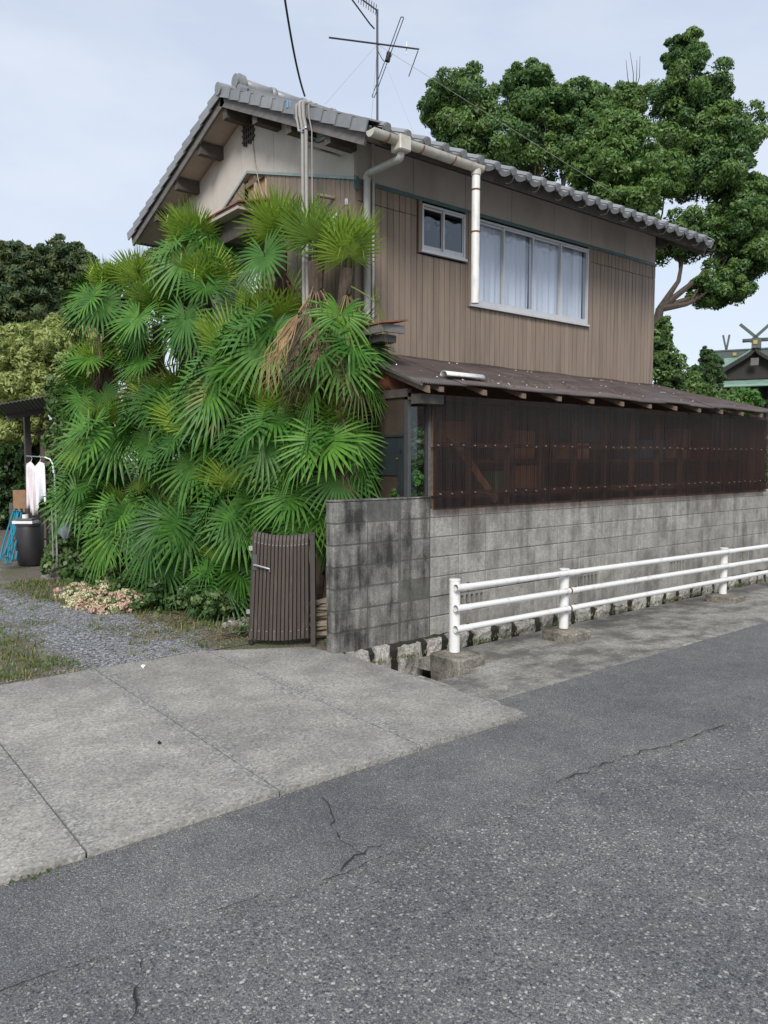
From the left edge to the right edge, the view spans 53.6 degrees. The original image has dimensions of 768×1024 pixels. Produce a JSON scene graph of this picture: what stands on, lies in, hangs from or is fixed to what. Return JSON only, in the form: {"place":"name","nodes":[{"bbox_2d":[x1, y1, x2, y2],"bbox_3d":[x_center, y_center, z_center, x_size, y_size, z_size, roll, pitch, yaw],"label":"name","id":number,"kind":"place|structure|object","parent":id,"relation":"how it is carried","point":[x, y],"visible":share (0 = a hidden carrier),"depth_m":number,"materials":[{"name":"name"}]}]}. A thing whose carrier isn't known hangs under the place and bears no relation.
{"place":"outdoors","nodes":[
{"label":"outdoors","id":0,"kind":"place"},
{"bbox_2d":[9,503,58,560],"bbox_3d":[-5.944,0.323,13.321,1.095,1.000,0.043,-3,5,-35],"label":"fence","id":1,"kind":"object","parent":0,"point":[36,516],"visible":0.14,"depth_m":13.25,"materials":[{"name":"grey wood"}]},
{"bbox_2d":[13,490,25,511],"bbox_3d":[-6.356,-0.196,13.300,0.260,0.380,0.024,0,4,0],"label":"brown board","id":2,"kind":"object","parent":1,"relation":"attached to","point":[19,499],"visible":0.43,"depth_m":13.29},
{"bbox_2d":[2,462,183,572],"bbox_3d":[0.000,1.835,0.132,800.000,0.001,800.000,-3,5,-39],"label":"ground","id":3,"kind":"structure","parent":0,"point":[138,491],"depth_m":74.64,"materials":[{"name":"soil"}]},
{"bbox_2d":[0,239,61,349],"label":"conifer tree","id":4,"kind":"object","parent":3,"relation":"on","point":[22,268],"visible":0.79,"depth_m":29.38,"materials":[{"name":"green plant"}]},
{"bbox_2d":[0,416,135,527],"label":"hedge shrub","id":5,"kind":"object","parent":3,"relation":"on","point":[12,469],"visible":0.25,"depth_m":18.54,"materials":[{"name":"green plant"}]},
{"bbox_2d":[16,286,122,339],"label":"autumn tree","id":6,"kind":"object","parent":3,"relation":"on","point":[51,314],"visible":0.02,"depth_m":23.28,"materials":[{"name":"green plant"}]},
{"bbox_2d":[25,233,121,312],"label":"conifer tree","id":7,"kind":"object","parent":3,"relation":"on","point":[65,263],"visible":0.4,"depth_m":31.05,"materials":[{"name":"green plant"}]},
{"bbox_2d":[0,315,149,536],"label":"pale tree","id":8,"kind":"object","parent":3,"relation":"on","point":[28,364],"visible":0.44,"depth_m":16.44,"materials":[{"name":"green plant"}]},
{"bbox_2d":[390,420,427,559],"bbox_3d":[0.256,0.160,7.628,0.465,2.148,0.417,0,4,-7],"label":"climbing plant","id":9,"kind":"object","parent":3,"relation":"on","point":[417,455],"visible":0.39,"depth_m":7.54,"materials":[{"name":"green plant"}]},
{"bbox_2d":[416,60,524,166],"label":"camphor tree","id":10,"kind":"object","parent":3,"relation":"on","point":[453,119],"visible":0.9,"depth_m":20.34,"materials":[{"name":"green plant"}]},
{"bbox_2d":[344,569,767,678],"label":"stone retaining wall","id":11,"kind":"structure","parent":3,"relation":"on","point":[430,643],"depth_m":8.16,"materials":[{"name":"stone"}]},
{"bbox_2d":[325,496,430,653],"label":"block wall","id":12,"kind":"structure","parent":11,"relation":"on","point":[378,578],"depth_m":7.15,"materials":[{"name":"concrete"}]},
{"bbox_2d":[372,578,767,664],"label":"wall foot weeds","id":13,"kind":"object","parent":11,"relation":"on","point":[557,623],"depth_m":8.71,"materials":[{"name":"green plant"}]},
{"bbox_2d":[430,489,767,634],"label":"block wall","id":14,"kind":"structure","parent":11,"relation":"on","point":[473,545],"depth_m":9.13,"materials":[{"name":"concrete"}]},
{"bbox_2d":[499,57,622,185],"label":"camphor tree","id":15,"kind":"object","parent":3,"relation":"on","point":[556,118],"visible":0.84,"depth_m":21.34,"materials":[{"name":"green plant"}]},
{"bbox_2d":[359,354,767,509],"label":"lean to","id":16,"kind":"object","parent":3,"relation":"on","point":[495,442],"visible":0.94,"depth_m":8.62,"materials":[{"name":"brown wood"}]},
{"bbox_2d":[360,437,403,498],"bbox_3d":[-0.021,0.234,7.747,0.043,1.980,0.715,-3,5,-39],"label":"entrance door","id":17,"kind":"structure","parent":16,"relation":"in","point":[393,473],"depth_m":7.58,"materials":[{"name":"grey wood"}]},
{"bbox_2d":[360,372,404,390],"bbox_3d":[-0.030,-1.336,7.742,0.273,0.272,0.476,-3,5,-39],"label":"board","id":18,"kind":"object","parent":16,"relation":"on","point":[387,382],"visible":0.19,"depth_m":7.56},
{"bbox_2d":[440,371,484,379],"bbox_3d":[0.785,-1.362,7.557,0.530,0.051,0.108,-3,5,-39],"label":"gutter offcut","id":19,"kind":"object","parent":16,"relation":"on","point":[459,375],"visible":1,"depth_m":7.51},
{"bbox_2d":[420,365,643,398],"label":"fallen leaves","id":20,"kind":"object","parent":16,"relation":"on","point":[544,383],"visible":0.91,"depth_m":8.58,"materials":[{"name":"brown plant"}]},
{"bbox_2d":[611,428,686,495],"bbox_3d":[2.957,-0.079,10.069,6.000,2.130,0.600,-3,5,-39],"label":"storage shelf","id":21,"kind":"object","parent":16,"relation":"on","point":[652,474],"visible":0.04,"depth_m":10.27,"materials":[{"name":"brown wood"}]},
{"bbox_2d":[622,440,667,458],"bbox_3d":[3.551,-0.847,10.353,0.550,0.260,0.358,-3,5,-39],"label":"carton","id":22,"kind":"object","parent":21,"relation":"on","point":[643,454],"visible":0.67,"depth_m":10.16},
{"bbox_2d":[653,429,687,458],"bbox_3d":[4.077,-0.957,10.769,0.400,0.420,0.358,-3,5,-39],"label":"carton","id":23,"kind":"object","parent":21,"relation":"on","point":[671,436],"visible":0.45,"depth_m":10.59,"materials":[{"name":"cardboard"}]},
{"bbox_2d":[417,581,767,703],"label":"gutter cover","id":24,"kind":"object","parent":3,"relation":"on","point":[516,665],"visible":0.74,"depth_m":7.55,"materials":[{"name":"concrete"}]},
{"bbox_2d":[430,544,767,680],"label":"guard rail","id":25,"kind":"object","parent":24,"relation":"on","point":[454,659],"visible":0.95,"depth_m":7.75,"materials":[{"name":"metal"}]},
{"bbox_2d":[562,108,692,219],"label":"camphor tree","id":26,"kind":"object","parent":3,"relation":"on","point":[620,158],"visible":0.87,"depth_m":18.45,"materials":[{"name":"green plant"}]},
{"bbox_2d":[612,80,648,138],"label":"camphor tree","id":27,"kind":"object","parent":3,"relation":"on","point":[633,98],"visible":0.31,"depth_m":23.36,"materials":[{"name":"green plant"}]},
{"bbox_2d":[626,54,639,86],"bbox_3d":[7.862,-13.261,23.983,0.455,2.523,0.222,0,4,1],"label":"dead twig","id":28,"kind":"object","parent":27,"relation":"attached to","point":[633,72],"visible":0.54,"depth_m":23.98,"materials":[{"name":"wood"}]},
{"bbox_2d":[653,315,693,390],"bbox_3d":[6.339,-1.881,17.096,1.091,5.057,1.015,1,4,8],"label":"green shrub","id":29,"kind":"object","parent":3,"relation":"on","point":[668,372],"visible":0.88,"depth_m":16.82,"materials":[{"name":"green plant"}]},
{"bbox_2d":[640,25,767,327],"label":"camphor tree","id":30,"kind":"object","parent":3,"relation":"on","point":[719,138],"visible":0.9,"depth_m":21.38,"materials":[{"name":"green plant"}]},
{"bbox_2d":[688,345,727,390],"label":"pointed conifer","id":31,"kind":"object","parent":3,"relation":"on","point":[710,367],"visible":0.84,"depth_m":29.75,"materials":[{"name":"green plant"}]},
{"bbox_2d":[682,370,738,398],"bbox_3d":[7.358,-1.377,18.027,2.662,3.918,1.505,0,4,-1],"label":"green shrub","id":32,"kind":"object","parent":3,"relation":"on","point":[695,386],"visible":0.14,"depth_m":17.63,"materials":[{"name":"green plant"}]},
{"bbox_2d":[708,387,766,415],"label":"green shrub","id":33,"kind":"object","parent":3,"relation":"on","point":[742,395],"visible":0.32,"depth_m":15.68,"materials":[{"name":"green plant"}]},
{"bbox_2d":[713,323,767,488],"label":"shrine hall","id":34,"kind":"structure","parent":3,"relation":"on","point":[747,368],"depth_m":38.20,"materials":[{"name":"green metal"}]},
{"bbox_2d":[763,445,767,488],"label":"garden plant","id":35,"kind":"object","parent":3,"relation":"on","point":[766,470],"visible":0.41,"depth_m":13.40,"materials":[{"name":"green plant"}]},
{"bbox_2d":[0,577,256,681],"bbox_3d":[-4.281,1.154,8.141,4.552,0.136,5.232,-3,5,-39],"label":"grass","id":36,"kind":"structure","parent":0,"point":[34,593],"depth_m":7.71,"materials":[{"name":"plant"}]},
{"bbox_2d":[0,587,259,682],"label":"gravel","id":37,"kind":"structure","parent":0,"point":[125,659],"depth_m":7.46,"materials":[{"name":"gravel"}]},
{"bbox_2d":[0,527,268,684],"bbox_3d":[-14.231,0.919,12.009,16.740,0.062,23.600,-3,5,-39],"label":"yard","id":38,"kind":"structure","parent":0,"point":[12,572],"depth_m":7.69,"materials":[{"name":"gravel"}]},
{"bbox_2d":[0,510,21,564],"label":"stepladder","id":39,"kind":"object","parent":38,"relation":"on","point":[7,552],"visible":0.9,"depth_m":12.35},
{"bbox_2d":[0,396,47,517],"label":"shelter","id":40,"kind":"object","parent":38,"relation":"on","point":[25,409],"visible":0.62,"depth_m":12.33,"materials":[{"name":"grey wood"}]},
{"bbox_2d":[15,522,43,565],"bbox_3d":[-5.865,0.532,12.581,0.430,0.690,0.430,-3,5,-39],"label":"black drum","id":41,"kind":"object","parent":38,"relation":"on","point":[29,538],"visible":0.84,"depth_m":12.41,"materials":[{"name":"plastic"}]},
{"bbox_2d":[12,518,38,523],"bbox_3d":[-5.893,0.143,12.492,0.330,0.081,0.240,0,4,0],"label":"white tray","id":42,"kind":"object","parent":41,"relation":"on","point":[26,520],"visible":1,"depth_m":12.39,"materials":[{"name":"plastic"}]},
{"bbox_2d":[27,456,60,581],"bbox_3d":[-4.987,0.066,11.290,0.380,1.805,1.176,-3,5,-39],"label":"laundry stand","id":43,"kind":"object","parent":38,"relation":"on","point":[51,576],"visible":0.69,"depth_m":10.96,"materials":[{"name":"metal"}]},
{"bbox_2d":[26,457,37,514],"bbox_3d":[-5.343,-0.404,11.526,0.308,0.899,0.088,4,6,42],"label":"hung shirt","id":44,"kind":"object","parent":43,"relation":"hanging from","point":[30,494],"visible":0.86,"depth_m":11.53,"materials":[{"name":"white fabric"}]},
{"bbox_2d":[34,455,45,509],"bbox_3d":[-5.063,-0.415,11.184,0.107,0.832,0.242,-3,5,-39],"label":"hung shirt","id":45,"kind":"object","parent":43,"relation":"hanging from","point":[40,479],"visible":0.95,"depth_m":11.15,"materials":[{"name":"white fabric"}]},
{"bbox_2d":[39,374,125,583],"bbox_3d":[-4.467,-0.404,11.085,1.219,3.229,1.738,-3,5,-39],"label":"vine shrub","id":46,"kind":"object","parent":38,"relation":"on","point":[70,564],"visible":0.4,"depth_m":11.10,"materials":[{"name":"green plant"}]},
{"bbox_2d":[57,522,71,538],"bbox_3d":[-4.499,0.259,10.698,0.206,0.260,0.138,-1,4,-9],"label":"plastic bag","id":47,"kind":"object","parent":46,"relation":"in","point":[64,535],"visible":0.78,"depth_m":10.66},
{"bbox_2d":[50,336,126,479],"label":"windmill palm","id":48,"kind":"object","parent":38,"relation":"on","point":[82,358],"visible":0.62,"depth_m":10.57,"materials":[{"name":"green plant"}]},
{"bbox_2d":[36,445,141,573],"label":"windmill palm","id":49,"kind":"object","parent":38,"relation":"on","point":[66,493],"visible":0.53,"depth_m":10.28,"materials":[{"name":"green plant"}]},
{"bbox_2d":[57,249,130,559],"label":"windmill palm","id":50,"kind":"object","parent":38,"relation":"on","point":[83,298],"visible":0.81,"depth_m":10.34,"materials":[{"name":"green plant"}]},
{"bbox_2d":[45,390,151,577],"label":"windmill palm","id":51,"kind":"object","parent":38,"relation":"on","point":[100,437],"visible":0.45,"depth_m":9.96,"materials":[{"name":"green plant"}]},
{"bbox_2d":[53,580,144,614],"bbox_3d":[-3.520,1.043,9.269,0.810,0.414,1.674,-3,5,-39],"label":"pink shrub","id":52,"kind":"object","parent":38,"relation":"on","point":[85,596],"visible":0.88,"depth_m":8.98,"materials":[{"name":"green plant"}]},
{"bbox_2d":[86,281,136,569],"bbox_3d":[-3.800,-1.122,11.030,0.978,4.416,0.532,0,4,4],"label":"vine shrub","id":53,"kind":"object","parent":38,"relation":"on","point":[114,333],"visible":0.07,"depth_m":10.79,"materials":[{"name":"green plant"}]},
{"bbox_2d":[68,469,171,585],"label":"windmill palm","id":54,"kind":"object","parent":38,"relation":"on","point":[113,520],"visible":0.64,"depth_m":9.70,"materials":[{"name":"green plant"}]},
{"bbox_2d":[104,242,165,568],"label":"windmill palm","id":55,"kind":"object","parent":38,"relation":"on","point":[133,264],"visible":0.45,"depth_m":10.13,"materials":[{"name":"green plant"}]},
{"bbox_2d":[98,271,186,495],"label":"windmill palm","id":56,"kind":"object","parent":38,"relation":"on","point":[129,339],"visible":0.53,"depth_m":9.56,"materials":[{"name":"green plant"}]},
{"bbox_2d":[112,324,187,491],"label":"windmill palm","id":57,"kind":"object","parent":38,"relation":"on","point":[135,366],"visible":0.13,"depth_m":9.54,"materials":[{"name":"green plant"}]},
{"bbox_2d":[80,566,235,619],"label":"dark undergrowth","id":58,"kind":"object","parent":38,"relation":"on","point":[195,599],"visible":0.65,"depth_m":8.70,"materials":[{"name":"green plant"}]},
{"bbox_2d":[107,354,214,588],"bbox_3d":[-2.753,-0.434,9.539,1.508,3.066,1.551,-3,5,-39],"label":"windmill palm","id":59,"kind":"object","parent":38,"relation":"on","point":[150,389],"visible":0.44,"depth_m":9.29,"materials":[{"name":"green plant"}]},
{"bbox_2d":[118,480,225,612],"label":"windmill palm","id":60,"kind":"object","parent":38,"relation":"on","point":[150,545],"visible":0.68,"depth_m":8.75,"materials":[{"name":"green plant"}]},
{"bbox_2d":[143,195,246,570],"bbox_3d":[-2.340,-1.405,9.510,1.232,5.007,1.256,2,5,30],"label":"windmill palm","id":61,"kind":"object","parent":38,"relation":"on","point":[190,228],"visible":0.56,"depth_m":9.18,"materials":[{"name":"green plant"}]},
{"bbox_2d":[131,609,259,642],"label":"dry litter","id":62,"kind":"object","parent":38,"relation":"on","point":[156,614],"visible":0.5,"depth_m":7.91,"materials":[{"name":"brown plant"}]},
{"bbox_2d":[134,389,257,564],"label":"windmill palm","id":63,"kind":"object","parent":38,"relation":"on","point":[190,457],"visible":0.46,"depth_m":8.60,"materials":[{"name":"green plant"}]},
{"bbox_2d":[152,238,253,459],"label":"windmill palm","id":64,"kind":"object","parent":38,"relation":"on","point":[179,325],"visible":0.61,"depth_m":8.97,"materials":[{"name":"green plant"}]},
{"bbox_2d":[176,543,251,622],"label":"windmill palm","id":65,"kind":"object","parent":38,"relation":"on","point":[235,581],"visible":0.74,"depth_m":8.29,"materials":[{"name":"green plant"}]},
{"bbox_2d":[163,299,286,566],"bbox_3d":[-1.768,-0.652,8.789,1.528,3.600,1.674,-3,5,-39],"label":"windmill palm","id":66,"kind":"object","parent":38,"relation":"on","point":[197,388],"visible":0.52,"depth_m":8.30,"materials":[{"name":"green plant"}]},
{"bbox_2d":[220,616,248,627],"bbox_3d":[-1.542,1.181,8.140,0.402,0.065,0.515,0,4,-7],"label":"rubble","id":67,"kind":"object","parent":38,"relation":"on","point":[230,621],"visible":0.58,"depth_m":8.09,"materials":[{"name":"stone"}]},
{"bbox_2d":[221,622,248,636],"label":"weed","id":68,"kind":"object","parent":38,"relation":"on","point":[242,630],"visible":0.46,"depth_m":7.53,"materials":[{"name":"green plant"}]},
{"bbox_2d":[186,449,288,614],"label":"windmill palm","id":69,"kind":"object","parent":38,"relation":"on","point":[234,524],"visible":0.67,"depth_m":8.13,"materials":[{"name":"green plant"}]},
{"bbox_2d":[207,267,302,487],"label":"windmill palm","id":70,"kind":"object","parent":38,"relation":"on","point":[266,307],"visible":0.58,"depth_m":7.88,"materials":[{"name":"green plant"}]},
{"bbox_2d":[208,370,335,534],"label":"windmill palm","id":71,"kind":"object","parent":38,"relation":"on","point":[252,444],"visible":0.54,"depth_m":7.86,"materials":[{"name":"green plant"}]},
{"bbox_2d":[228,179,330,532],"bbox_3d":[-1.079,-1.162,8.260,1.206,4.699,1.196,-3,5,-39],"label":"windmill palm","id":72,"kind":"object","parent":38,"relation":"on","point":[264,221],"visible":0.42,"depth_m":7.86,"materials":[{"name":"green plant"}]},
{"bbox_2d":[243,462,344,578],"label":"windmill palm","id":73,"kind":"object","parent":38,"relation":"on","point":[296,508],"visible":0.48,"depth_m":7.74,"materials":[{"name":"green plant"}]},
{"bbox_2d":[252,188,376,612],"bbox_3d":[-0.629,-0.961,7.580,1.103,4.398,1.023,1,4,19],"label":"windmill palm","id":74,"kind":"object","parent":38,"relation":"on","point":[315,287],"visible":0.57,"depth_m":7.35,"materials":[{"name":"green plant"}]},
{"bbox_2d":[264,384,386,585],"bbox_3d":[-0.539,-0.052,7.782,1.366,2.565,1.478,-3,5,-39],"label":"windmill palm","id":75,"kind":"object","parent":38,"relation":"on","point":[333,443],"visible":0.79,"depth_m":7.46,"materials":[{"name":"green plant"}]},
{"bbox_2d":[277,301,400,619],"bbox_3d":[-0.421,-0.452,7.676,1.314,3.376,1.221,-3,5,-39],"label":"windmill palm","id":76,"kind":"object","parent":38,"relation":"on","point":[352,362],"visible":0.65,"depth_m":7.28,"materials":[{"name":"green plant"}]},
{"bbox_2d":[299,201,392,599],"bbox_3d":[-0.356,-0.876,7.505,0.917,4.247,1.011,0,4,1],"label":"windmill palm","id":77,"kind":"object","parent":38,"relation":"on","point":[353,241],"visible":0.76,"depth_m":7.26,"materials":[{"name":"green plant"}]},
{"bbox_2d":[127,73,715,576],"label":"house","id":78,"kind":"structure","parent":38,"relation":"on","point":[523,271],"depth_m":9.10,"materials":[{"name":"paint"}]},
{"bbox_2d":[212,247,261,326],"bbox_3d":[-1.944,-2.860,9.836,0.060,1.250,1.450,-3,5,-39],"label":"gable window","id":79,"kind":"structure","parent":78,"relation":"in","point":[232,293],"depth_m":9.78,"materials":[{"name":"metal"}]},
{"bbox_2d":[284,0,305,96],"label":"service cable","id":80,"kind":"object","parent":78,"relation":"attached to","point":[290,33],"visible":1,"depth_m":6.98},
{"bbox_2d":[424,223,430,230],"bbox_3d":[0.488,-3.206,8.550,0.069,0.094,0.065,-1,4,-16],"label":"window trinket","id":81,"kind":"object","parent":78,"relation":"hanging from","point":[427,227],"depth_m":8.53,"materials":[{"name":"white plastic"}]},
{"bbox_2d":[421,203,467,261],"bbox_3d":[0.662,-3.123,8.528,0.700,0.526,0.090,-3,5,-39],"label":"small window","id":82,"kind":"structure","parent":78,"relation":"in","point":[442,252],"depth_m":8.53,"materials":[{"name":"metal"}]},
{"bbox_2d":[446,234,451,241],"bbox_3d":[0.755,-3.162,8.766,0.065,0.094,0.069,2,5,29],"label":"window trinket","id":83,"kind":"object","parent":78,"relation":"hanging from","point":[449,237],"depth_m":8.74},
{"bbox_2d":[326,0,615,194],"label":"tv antenna","id":84,"kind":"object","parent":78,"relation":"attached to","point":[388,56],"visible":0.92,"depth_m":10.48,"materials":[{"name":"metal"}]},
{"bbox_2d":[470,219,589,326],"bbox_3d":[1.835,-2.950,9.533,2.250,1.016,0.163,-3,5,-39],"label":"wide window","id":85,"kind":"structure","parent":78,"relation":"in","point":[555,270],"depth_m":9.56,"materials":[{"name":"metal"}]},
{"bbox_2d":[145,246,174,362],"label":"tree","id":86,"kind":"object","parent":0,"point":[150,249],"visible":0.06,"depth_m":23.67,"materials":[{"name":"green plant"}]},
{"bbox_2d":[0,647,525,885],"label":"driveway apron","id":87,"kind":"object","parent":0,"point":[90,766],"visible":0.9,"depth_m":4.87,"materials":[{"name":"concrete"}]},
{"bbox_2d":[9,865,69,882],"bbox_3d":[-1.779,1.580,3.076,0.969,0.026,0.159,-3,5,-39],"label":"joint moss","id":88,"kind":"object","parent":87,"relation":"on","point":[34,878],"visible":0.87,"depth_m":3.28,"materials":[{"name":"green plant"}]},
{"bbox_2d":[216,637,326,650],"bbox_3d":[-0.821,1.272,7.238,1.850,0.001,0.740,-3,5,-39],"label":"yard edge","id":89,"kind":"object","parent":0,"point":[320,643],"visible":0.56,"depth_m":7.28,"materials":[{"name":"concrete"}]},
{"bbox_2d":[309,532,315,645],"bbox_3d":[-0.670,0.728,7.186,0.056,1.075,0.072,0,4,3],"label":"gate post","id":90,"kind":"object","parent":89,"relation":"on","point":[313,582],"visible":1,"depth_m":7.16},
{"bbox_2d":[246,531,309,644],"bbox_3d":[-1.010,0.723,7.180,0.607,1.086,0.127,0,4,3],"label":"gate leaf","id":91,"kind":"object","parent":90,"relation":"attached to","point":[278,610],"visible":1,"depth_m":7.16,"materials":[{"name":"metal"}]},
{"bbox_2d":[0,711,767,1023],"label":"road","id":92,"kind":"structure","parent":0,"point":[626,891],"depth_m":2.91,"materials":[{"name":"asphalt"}]},
{"bbox_2d":[0,956,96,990],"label":"road crack","id":93,"kind":"object","parent":92,"relation":"on","point":[44,974],"visible":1,"depth_m":2.65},
{"bbox_2d":[130,958,145,1023],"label":"road crack","id":94,"kind":"object","parent":92,"relation":"on","point":[134,996],"visible":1,"depth_m":2.55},
{"bbox_2d":[0,622,767,994],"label":"road edge patch","id":95,"kind":"object","parent":92,"relation":"on","point":[100,906],"visible":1,"depth_m":3.89,"materials":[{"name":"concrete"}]},
{"bbox_2d":[322,797,360,852],"bbox_3d":[-0.232,1.537,3.741,0.071,0.001,0.644,-2,4,-22],"label":"road crack","id":96,"kind":"object","parent":95,"relation":"on","point":[334,821],"visible":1,"depth_m":3.77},
{"bbox_2d":[324,852,390,879],"bbox_3d":[-0.102,1.564,3.365,0.396,0.001,0.026,-3,5,-39],"label":"road crack","id":97,"kind":"object","parent":95,"relation":"on","point":[352,869],"visible":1,"depth_m":3.32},
{"bbox_2d":[340,844,383,870],"bbox_3d":[-0.112,1.558,3.450,0.051,0.001,0.300,3,5,40],"label":"road crack","id":98,"kind":"object","parent":95,"relation":"on","point":[346,862],"visible":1,"depth_m":3.46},
{"bbox_2d":[0,708,766,998],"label":"seam grit","id":99,"kind":"object","parent":95,"relation":"on","point":[190,920],"visible":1,"depth_m":3.35,"materials":[{"name":"gravel"}]},
{"bbox_2d":[558,724,724,781],"bbox_3d":[1.649,1.468,4.697,1.696,0.001,0.066,-3,5,-33],"label":"road crack","id":100,"kind":"object","parent":92,"relation":"on","point":[634,754],"visible":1,"depth_m":4.60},
{"bbox_2d":[0,0,767,460],"label":"sky","id":101,"kind":"structure","parent":0,"point":[98,98],"materials":[{"name":"white"}]},
{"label":"plank","id":102,"kind":"object","parent":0,"visible":0},
{"bbox_2d":[309,626,326,630],"bbox_3d":[-0.549,1.112,7.419,0.472,0.058,0.105,-1,4,-20],"label":"plank","id":103,"kind":"object","parent":102,"relation":"on","point":[320,627],"depth_m":7.35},
{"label":"plank","id":104,"kind":"object","parent":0,"visible":0},
{"bbox_2d":[309,619,326,623],"bbox_3d":[-0.562,1.062,7.387,0.489,0.050,0.086,0,4,-4],"label":"plank","id":105,"kind":"object","parent":104,"relation":"on","point":[323,621],"visible":0.29,"depth_m":7.34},
{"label":"plank","id":106,"kind":"object","parent":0,"visible":0},
{"bbox_2d":[309,612,326,616],"bbox_3d":[-0.548,0.984,7.394,0.393,0.021,0.089,-2,4,-23],"label":"plank","id":107,"kind":"object","parent":106,"relation":"on","point":[320,613],"visible":0.21,"depth_m":7.33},
{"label":"plank","id":108,"kind":"object","parent":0,"visible":0},
{"bbox_2d":[309,606,325,609],"bbox_3d":[-0.549,0.931,7.402,0.486,0.019,0.104,0,4,-5],"label":"plank","id":109,"kind":"object","parent":108,"relation":"on","point":[320,608],"depth_m":7.35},
{"bbox_2d":[309,597,325,606],"bbox_3d":[-0.560,0.852,7.418,0.415,0.126,0.077,-2,5,-24],"label":"plank","id":110,"kind":"object","parent":109,"relation":"on","point":[320,600],"visible":0.07,"depth_m":7.37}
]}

